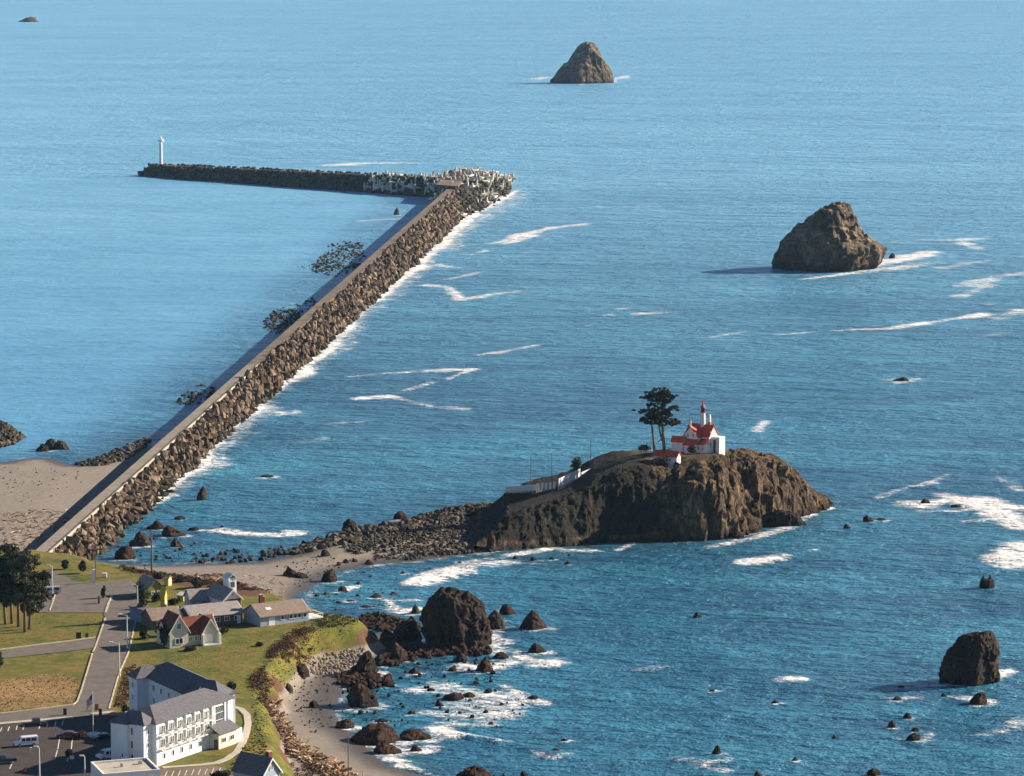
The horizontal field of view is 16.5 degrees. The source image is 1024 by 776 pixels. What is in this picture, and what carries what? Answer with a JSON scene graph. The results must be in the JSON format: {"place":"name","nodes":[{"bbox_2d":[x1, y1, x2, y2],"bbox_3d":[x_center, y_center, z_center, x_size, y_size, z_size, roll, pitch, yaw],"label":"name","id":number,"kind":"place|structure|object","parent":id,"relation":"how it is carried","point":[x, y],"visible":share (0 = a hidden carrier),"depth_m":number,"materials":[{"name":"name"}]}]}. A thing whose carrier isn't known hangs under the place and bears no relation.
{"place":"outdoors","nodes":[
{"label":"outdoors","id":0,"kind":"place"},
{"bbox_2d":[0,716,73,724],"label":"pavement","id":1,"kind":"structure","parent":0,"point":[30,721],"depth_m":767.13,"materials":[{"name":"concrete"}]},
{"bbox_2d":[1,639,96,657],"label":"cross street","id":2,"kind":"structure","parent":0,"point":[58,647],"depth_m":843.65,"materials":[{"name":"asphalt"}]},
{"bbox_2d":[0,705,107,724],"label":"street","id":3,"kind":"structure","parent":0,"point":[76,711],"depth_m":774.45,"materials":[{"name":"asphalt"}]},
{"bbox_2d":[76,582,138,709],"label":"road","id":4,"kind":"structure","parent":0,"point":[101,676],"depth_m":841.32,"materials":[{"name":"asphalt"}]},
{"bbox_2d":[114,664,135,707],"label":"verge grass","id":5,"kind":"structure","parent":0,"point":[123,684],"depth_m":798.44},
{"bbox_2d":[140,606,182,629],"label":"house","id":6,"kind":"structure","parent":0,"point":[151,617],"depth_m":868.70,"materials":[{"name":"brown"}]},
{"bbox_2d":[159,586,167,606],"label":"shed","id":7,"kind":"structure","parent":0,"point":[163,592],"depth_m":893.25,"materials":[{"name":"yellow"}]},
{"bbox_2d":[162,706,251,768],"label":"path","id":8,"kind":"structure","parent":0,"point":[246,730],"depth_m":745.29,"materials":[{"name":"concrete"}]},
{"bbox_2d":[180,600,244,624],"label":"long house","id":9,"kind":"structure","parent":0,"point":[227,612],"depth_m":873.26,"materials":[{"name":"grey"}]},
{"bbox_2d":[206,572,243,604],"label":"gabled house","id":10,"kind":"structure","parent":0,"point":[224,592],"depth_m":887.80,"materials":[{"name":"white paint"}]},
{"bbox_2d":[0,446,496,775],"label":"ground","id":11,"kind":"structure","parent":0,"point":[330,739],"depth_m":863.23,"materials":[{"name":"sand"}]},
{"bbox_2d":[0,557,12,624],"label":"grove cypress","id":12,"kind":"object","parent":11,"relation":"on","point":[3,591],"visible":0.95,"depth_m":869.58,"materials":[{"name":"green plant"}]},
{"bbox_2d":[0,542,19,623],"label":"grove cypress","id":13,"kind":"object","parent":11,"relation":"on","point":[4,548],"visible":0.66,"depth_m":870.24,"materials":[{"name":"green plant"}]},
{"bbox_2d":[1,549,36,626],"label":"grove cypress","id":14,"kind":"object","parent":11,"relation":"on","point":[11,585],"visible":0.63,"depth_m":867.38,"materials":[{"name":"green plant"}]},
{"bbox_2d":[6,553,43,632],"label":"grove cypress","id":15,"kind":"object","parent":11,"relation":"on","point":[22,563],"visible":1,"depth_m":860.57,"materials":[{"name":"green plant"}]},
{"bbox_2d":[19,569,53,628],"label":"grove cypress","id":16,"kind":"object","parent":11,"relation":"on","point":[44,576],"visible":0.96,"depth_m":865.14,"materials":[{"name":"green plant"}]},
{"bbox_2d":[0,509,75,546],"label":"driftwood litter","id":17,"kind":"object","parent":11,"relation":"on","point":[20,531],"visible":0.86,"depth_m":1055.63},
{"bbox_2d":[0,674,81,711],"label":"dry grass","id":18,"kind":"structure","parent":11,"relation":"on","point":[54,685],"depth_m":797.76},
{"bbox_2d":[0,653,92,713],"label":"kerb","id":19,"kind":"structure","parent":11,"relation":"on","point":[59,705],"depth_m":782.71,"materials":[{"name":"concrete"}]},
{"bbox_2d":[0,637,95,649],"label":"kerb","id":20,"kind":"structure","parent":11,"relation":"on","point":[47,643],"depth_m":849.53,"materials":[{"name":"concrete"}]},
{"bbox_2d":[0,714,115,775],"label":"hotel parking","id":21,"kind":"structure","parent":11,"relation":"on","point":[89,748],"depth_m":742.64,"materials":[{"name":"asphalt"}]},
{"bbox_2d":[13,735,38,746],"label":"parked van","id":22,"kind":"object","parent":21,"relation":"on","point":[33,740],"visible":0.99,"depth_m":743.31,"materials":[{"name":"white paint"}]},
{"bbox_2d":[55,730,76,738],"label":"parked car","id":23,"kind":"object","parent":21,"relation":"on","point":[67,733],"visible":1,"depth_m":750.76,"materials":[{"name":"red paint"}]},
{"bbox_2d":[91,732,110,740],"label":"parked car","id":24,"kind":"object","parent":21,"relation":"on","point":[104,735],"visible":0.83,"depth_m":748.65,"materials":[{"name":"paint"}]},
{"bbox_2d":[95,748,110,760],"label":"parked van","id":25,"kind":"object","parent":21,"relation":"on","point":[103,754],"visible":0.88,"depth_m":731.24,"materials":[{"name":"white paint"}]},
{"bbox_2d":[35,570,134,616],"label":"parking","id":26,"kind":"structure","parent":11,"relation":"on","point":[76,597],"depth_m":908.66,"materials":[{"name":"asphalt"}]},
{"bbox_2d":[74,436,151,465],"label":"rubble bank","id":27,"kind":"structure","parent":11,"relation":"on","point":[120,454],"depth_m":1196.19,"materials":[{"name":"stone"}]},
{"bbox_2d":[108,621,135,708],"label":"kerb","id":28,"kind":"structure","parent":11,"relation":"on","point":[122,665],"depth_m":824.88,"materials":[{"name":"concrete"}]},
{"bbox_2d":[91,757,159,775],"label":"flat roofed building","id":29,"kind":"structure","parent":11,"relation":"on","point":[145,766],"depth_m":712.47,"materials":[{"name":"white paint"}]},
{"bbox_2d":[128,605,152,623],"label":"flat shed","id":30,"kind":"structure","parent":11,"relation":"on","point":[136,611],"depth_m":875.71,"materials":[{"name":"blue"}]},
{"bbox_2d":[137,577,147,606],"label":"tall shrub","id":31,"kind":"object","parent":11,"relation":"on","point":[142,602],"visible":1,"depth_m":876.15,"materials":[{"name":"green plant"}]},
{"bbox_2d":[134,574,162,598],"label":"olive cottage","id":32,"kind":"structure","parent":11,"relation":"on","point":[153,585],"depth_m":906.69,"materials":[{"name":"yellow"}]},
{"bbox_2d":[159,624,168,645],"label":"shrub","id":33,"kind":"object","parent":11,"relation":"on","point":[163,631],"visible":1,"depth_m":843.40,"materials":[{"name":"green plant"}]},
{"bbox_2d":[108,662,241,765],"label":"hotel","id":34,"kind":"structure","parent":11,"relation":"on","point":[174,712],"depth_m":739.14,"materials":[{"name":"white paint"}]},
{"bbox_2d":[215,704,223,721],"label":"window","id":35,"kind":"structure","parent":34,"relation":"in","point":[219,710],"depth_m":744.71,"materials":[{"name":"glass"}]},
{"bbox_2d":[1,467,353,732],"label":"pebbles","id":36,"kind":"object","parent":11,"relation":"on","point":[298,710],"visible":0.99,"depth_m":856.21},
{"bbox_2d":[154,610,220,648],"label":"cottage","id":37,"kind":"structure","parent":11,"relation":"on","point":[201,629],"depth_m":848.07,"materials":[{"name":"beige paint"}]},
{"bbox_2d":[160,766,231,775],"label":"drive","id":38,"kind":"structure","parent":11,"relation":"on","point":[189,770],"depth_m":722.54,"materials":[{"name":"brown concrete"}]},
{"bbox_2d":[183,588,210,604],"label":"blue house","id":39,"kind":"structure","parent":11,"relation":"on","point":[194,596],"depth_m":890.77,"materials":[{"name":"grey"}]},
{"bbox_2d":[140,569,269,592],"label":"garden scrub","id":40,"kind":"object","parent":11,"relation":"on","point":[218,581],"visible":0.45,"depth_m":929.40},
{"bbox_2d":[128,619,332,694],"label":"lawn grass","id":41,"kind":"structure","parent":11,"relation":"on","point":[230,652],"depth_m":834.76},
{"bbox_2d":[229,710,266,773],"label":"slope grass","id":42,"kind":"structure","parent":11,"relation":"on","point":[258,729],"depth_m":748.38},
{"bbox_2d":[249,665,274,711],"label":"bluff scrub","id":43,"kind":"object","parent":11,"relation":"on","point":[263,698],"visible":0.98,"depth_m":805.41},
{"bbox_2d":[243,594,322,626],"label":"ranch house","id":44,"kind":"structure","parent":11,"relation":"on","point":[262,612],"depth_m":874.69,"materials":[{"name":"white"}]},
{"bbox_2d":[266,626,316,663],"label":"bluff scrub","id":45,"kind":"object","parent":11,"relation":"on","point":[284,646],"visible":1,"depth_m":850.00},
{"bbox_2d":[297,663,309,677],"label":"beach rock","id":46,"kind":"object","parent":11,"relation":"on","point":[303,670],"visible":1,"depth_m":843.25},
{"bbox_2d":[251,615,358,734],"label":"bluff grass","id":47,"kind":"structure","parent":11,"relation":"on","point":[292,664],"depth_m":845.24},
{"bbox_2d":[267,698,358,775],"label":"driftwood pile","id":48,"kind":"object","parent":11,"relation":"on","point":[299,749],"visible":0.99,"depth_m":766.25,"materials":[{"name":"wood"}]},
{"bbox_2d":[290,759,341,775],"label":"beach scrub","id":49,"kind":"object","parent":11,"relation":"on","point":[311,769],"visible":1,"depth_m":747.12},
{"bbox_2d":[307,647,364,674],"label":"cobbles","id":50,"kind":"object","parent":11,"relation":"on","point":[338,665],"visible":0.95,"depth_m":861.99,"materials":[{"name":"stone"}]},
{"bbox_2d":[314,613,357,626],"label":"ice plant","id":51,"kind":"object","parent":11,"relation":"on","point":[326,615],"visible":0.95,"depth_m":877.84,"materials":[{"name":"green plant"}]},
{"bbox_2d":[335,670,394,689],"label":"weedy reef","id":52,"kind":"object","parent":11,"relation":"on","point":[349,678],"visible":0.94,"depth_m":843.67},
{"bbox_2d":[276,501,493,554],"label":"rubble field","id":53,"kind":"structure","parent":11,"relation":"on","point":[355,534],"depth_m":1046.37,"materials":[{"name":"stone"}]},
{"bbox_2d":[358,611,421,631],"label":"weedy reef","id":54,"kind":"object","parent":11,"relation":"on","point":[379,623],"visible":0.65,"depth_m":913.67},
{"bbox_2d":[339,515,478,554],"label":"rubble field","id":55,"kind":"structure","parent":11,"relation":"on","point":[369,544],"depth_m":1037.71,"materials":[{"name":"stone"}]},
{"bbox_2d":[374,524,491,560],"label":"cobble bank","id":56,"kind":"structure","parent":11,"relation":"on","point":[446,535],"depth_m":1022.25,"materials":[{"name":"stone"}]},
{"bbox_2d":[380,641,491,666],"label":"weedy reef","id":57,"kind":"object","parent":11,"relation":"on","point":[415,651],"visible":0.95,"depth_m":875.70},
{"bbox_2d":[231,750,282,775],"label":"bluff house","id":58,"kind":"structure","parent":0,"point":[248,764],"depth_m":709.07,"materials":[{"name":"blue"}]},
{"bbox_2d":[0,0,1023,775],"bbox_3d":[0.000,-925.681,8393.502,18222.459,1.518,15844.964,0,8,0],"label":"sea","id":59,"kind":"structure","parent":0,"point":[598,270],"depth_m":1597.40,"materials":[{"name":"liquid"}]},
{"bbox_2d":[0,420,26,446],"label":"rubble mound","id":60,"kind":"object","parent":59,"relation":"in","point":[10,435],"visible":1,"depth_m":1236.20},
{"bbox_2d":[54,439,68,449],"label":"sea rock","id":61,"kind":"object","parent":59,"relation":"in","point":[60,445],"visible":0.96,"depth_m":1213.99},
{"bbox_2d":[114,545,135,559],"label":"sea rock","id":62,"kind":"object","parent":59,"relation":"in","point":[126,552],"visible":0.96,"depth_m":1006.62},
{"bbox_2d":[133,531,150,546],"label":"sea rock","id":63,"kind":"object","parent":59,"relation":"in","point":[141,539],"visible":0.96,"depth_m":1026.68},
{"bbox_2d":[146,520,163,529],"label":"sea rock","id":64,"kind":"object","parent":59,"relation":"in","point":[156,525],"visible":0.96,"depth_m":1056.46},
{"bbox_2d":[162,525,185,536],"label":"sea rock","id":65,"kind":"object","parent":59,"relation":"in","point":[168,531],"visible":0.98,"depth_m":1045.24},
{"bbox_2d":[114,537,235,560],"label":"shore stones","id":66,"kind":"object","parent":59,"relation":"in","point":[180,549],"visible":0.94,"depth_m":1016.89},
{"bbox_2d":[176,384,215,405],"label":"rubble shoal","id":67,"kind":"structure","parent":59,"relation":"in","point":[192,396],"depth_m":1349.26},
{"bbox_2d":[190,545,284,563],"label":"shore stones","id":68,"kind":"object","parent":59,"relation":"in","point":[263,554],"visible":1,"depth_m":1008.93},
{"bbox_2d":[36,163,516,560],"bbox_3d":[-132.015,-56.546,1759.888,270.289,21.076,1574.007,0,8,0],"label":"breakwater","id":69,"kind":"object","parent":59,"relation":"in","point":[112,511],"visible":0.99,"depth_m":1538.38,"materials":[{"name":"stone"}]},
{"bbox_2d":[262,308,303,333],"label":"rubble islet","id":70,"kind":"object","parent":59,"relation":"in","point":[283,317],"visible":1,"depth_m":1607.99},
{"bbox_2d":[263,297,315,328],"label":"rubble shoal","id":71,"kind":"structure","parent":59,"relation":"in","point":[285,311],"depth_m":1640.79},
{"bbox_2d":[321,568,336,582],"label":"sea rock","id":72,"kind":"object","parent":59,"relation":"in","point":[328,576],"visible":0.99,"depth_m":972.32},
{"bbox_2d":[298,239,363,271],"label":"rubble shoal","id":73,"kind":"structure","parent":59,"relation":"on","point":[324,263],"depth_m":1920.18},
{"bbox_2d":[312,243,365,275],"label":"rubble islet","id":74,"kind":"object","parent":59,"relation":"in","point":[353,265],"visible":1,"depth_m":1886.37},
{"bbox_2d":[335,719,354,728],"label":"sea rock","id":75,"kind":"object","parent":59,"relation":"in","point":[345,724],"visible":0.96,"depth_m":796.18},
{"bbox_2d":[323,581,396,609],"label":"shore stones","id":76,"kind":"object","parent":59,"relation":"in","point":[357,583],"visible":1,"depth_m":953.14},
{"bbox_2d":[346,683,378,707],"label":"sea rock","id":77,"kind":"object","parent":59,"relation":"in","point":[359,695],"visible":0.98,"depth_m":818.16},
{"bbox_2d":[350,650,378,672],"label":"sea rock","id":78,"kind":"object","parent":59,"relation":"in","point":[366,662],"visible":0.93,"depth_m":852.74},
{"bbox_2d":[350,723,398,745],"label":"sea rock","id":79,"kind":"object","parent":59,"relation":"in","point":[370,734],"visible":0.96,"depth_m":781.65,"materials":[{"name":"stone"}]},
{"bbox_2d":[341,685,416,725],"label":"shore stones","id":80,"kind":"object","parent":59,"relation":"in","point":[360,712],"visible":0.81,"depth_m":814.75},
{"bbox_2d":[374,742,401,754],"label":"sea rock","id":81,"kind":"object","parent":59,"relation":"in","point":[383,748],"visible":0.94,"depth_m":771.96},
{"bbox_2d":[379,627,398,644],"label":"sea rock","id":82,"kind":"object","parent":59,"relation":"in","point":[386,635],"visible":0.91,"depth_m":884.79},
{"bbox_2d":[390,641,408,661],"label":"sea rock","id":83,"kind":"object","parent":59,"relation":"in","point":[397,649],"visible":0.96,"depth_m":867.93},
{"bbox_2d":[393,616,422,642],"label":"sea rock","id":84,"kind":"object","parent":59,"relation":"in","point":[407,630],"visible":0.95,"depth_m":887.90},
{"bbox_2d":[400,728,431,740],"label":"sea rock","id":85,"kind":"object","parent":59,"relation":"in","point":[412,734],"visible":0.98,"depth_m":785.22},
{"bbox_2d":[397,652,503,683],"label":"shore stones","id":86,"kind":"object","parent":59,"relation":"in","point":[476,680],"visible":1,"depth_m":857.40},
{"bbox_2d":[441,692,463,700],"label":"sea rock","id":87,"kind":"object","parent":59,"relation":"in","point":[453,696],"visible":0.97,"depth_m":825.13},
{"bbox_2d":[419,587,492,648],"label":"shore rock","id":88,"kind":"object","parent":59,"relation":"in","point":[449,617],"visible":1,"depth_m":881.74,"materials":[{"name":"stone"}]},
{"bbox_2d":[456,765,491,775],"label":"sea rock","id":89,"kind":"object","parent":59,"relation":"in","point":[474,770],"visible":1,"depth_m":746.61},
{"bbox_2d":[424,685,525,726],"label":"shore stones","id":90,"kind":"object","parent":59,"relation":"in","point":[469,699],"visible":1,"depth_m":819.77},
{"bbox_2d":[475,656,492,672],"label":"sea rock","id":91,"kind":"object","parent":59,"relation":"in","point":[484,666],"visible":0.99,"depth_m":856.30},
{"bbox_2d":[486,531,496,551],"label":"sea rock","id":92,"kind":"object","parent":59,"relation":"in","point":[491,543],"visible":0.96,"depth_m":1020.07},
{"bbox_2d":[488,610,504,629],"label":"sea rock","id":93,"kind":"object","parent":59,"relation":"in","point":[496,620],"visible":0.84,"depth_m":906.05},
{"bbox_2d":[499,604,515,614],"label":"sea rock","id":94,"kind":"object","parent":59,"relation":"in","point":[506,609],"visible":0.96,"depth_m":924.81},
{"bbox_2d":[519,610,546,629],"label":"sea rock","id":95,"kind":"object","parent":59,"relation":"in","point":[532,620],"visible":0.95,"depth_m":905.25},
{"bbox_2d":[528,643,545,652],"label":"sea rock","id":96,"kind":"object","parent":59,"relation":"in","point":[535,648],"visible":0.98,"depth_m":877.85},
{"bbox_2d":[550,42,613,83],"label":"sea stack","id":97,"kind":"object","parent":59,"relation":"in","point":[586,63],"visible":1,"depth_m":3964.98,"materials":[{"name":"stone"}]},
{"bbox_2d":[762,510,806,526],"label":"rock spur","id":98,"kind":"structure","parent":59,"relation":"in","point":[777,518],"depth_m":1061.40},
{"bbox_2d":[772,201,886,271],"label":"sea stack","id":99,"kind":"object","parent":59,"relation":"in","point":[832,237],"visible":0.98,"depth_m":1836.35,"materials":[{"name":"stone"}]},
{"bbox_2d":[938,630,1000,685],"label":"sea stack","id":100,"kind":"object","parent":59,"relation":"in","point":[970,659],"visible":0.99,"depth_m":839.80,"materials":[{"name":"stone"}]},
{"bbox_2d":[969,692,986,704],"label":"sea rock","id":101,"kind":"object","parent":59,"relation":"in","point":[979,698],"visible":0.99,"depth_m":819.92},
{"bbox_2d":[979,575,994,588],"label":"sea rock","id":102,"kind":"object","parent":59,"relation":"in","point":[985,583],"visible":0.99,"depth_m":964.01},
{"bbox_2d":[468,448,833,550],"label":"rocky island","id":103,"kind":"structure","parent":0,"point":[621,496],"depth_m":1040.21,"materials":[{"name":"stone"}]},
{"bbox_2d":[504,493,531,502],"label":"retaining wall","id":104,"kind":"structure","parent":103,"relation":"on","point":[510,496],"depth_m":1056.64,"materials":[{"name":"white paint"}]},
{"bbox_2d":[505,485,535,492],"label":"plank fence","id":105,"kind":"object","parent":103,"relation":"on","point":[513,489],"visible":1,"depth_m":1061.04,"materials":[{"name":"paint"}]},
{"bbox_2d":[558,469,579,489],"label":"plank fence","id":106,"kind":"object","parent":103,"relation":"on","point":[569,477],"visible":1,"depth_m":1057.74,"materials":[{"name":"white paint"}]},
{"bbox_2d":[570,457,584,472],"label":"island shrub","id":107,"kind":"object","parent":103,"relation":"on","point":[576,464],"visible":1,"depth_m":1065.51,"materials":[{"name":"green plant"}]},
{"bbox_2d":[631,391,659,451],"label":"cypress tree","id":108,"kind":"object","parent":103,"relation":"on","point":[648,415],"visible":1,"depth_m":1066.19,"materials":[{"name":"green plant"}]},
{"bbox_2d":[651,456,668,467],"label":"cliff shrub","id":109,"kind":"object","parent":103,"relation":"on","point":[658,461],"visible":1,"depth_m":1052.78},
{"bbox_2d":[648,387,680,449],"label":"cypress tree","id":110,"kind":"object","parent":103,"relation":"on","point":[662,408],"visible":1,"depth_m":1065.90,"materials":[{"name":"green plant"}]},
{"bbox_2d":[652,450,681,468],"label":"boat shed","id":111,"kind":"object","parent":103,"relation":"on","point":[673,456],"visible":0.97,"depth_m":1054.28,"materials":[{"name":"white paint"}]},
{"bbox_2d":[670,435,686,451],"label":"tank house","id":112,"kind":"structure","parent":103,"relation":"on","point":[677,442],"depth_m":1066.52,"materials":[{"name":"white paint"}]},
{"bbox_2d":[682,400,724,454],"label":"lighthouse","id":113,"kind":"object","parent":103,"relation":"on","point":[702,437],"visible":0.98,"depth_m":1065.24,"materials":[{"name":"white paint"}]},
{"bbox_2d":[742,508,758,532],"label":"rock buttress","id":114,"kind":"object","parent":103,"relation":"on","point":[752,525],"visible":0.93,"depth_m":1049.77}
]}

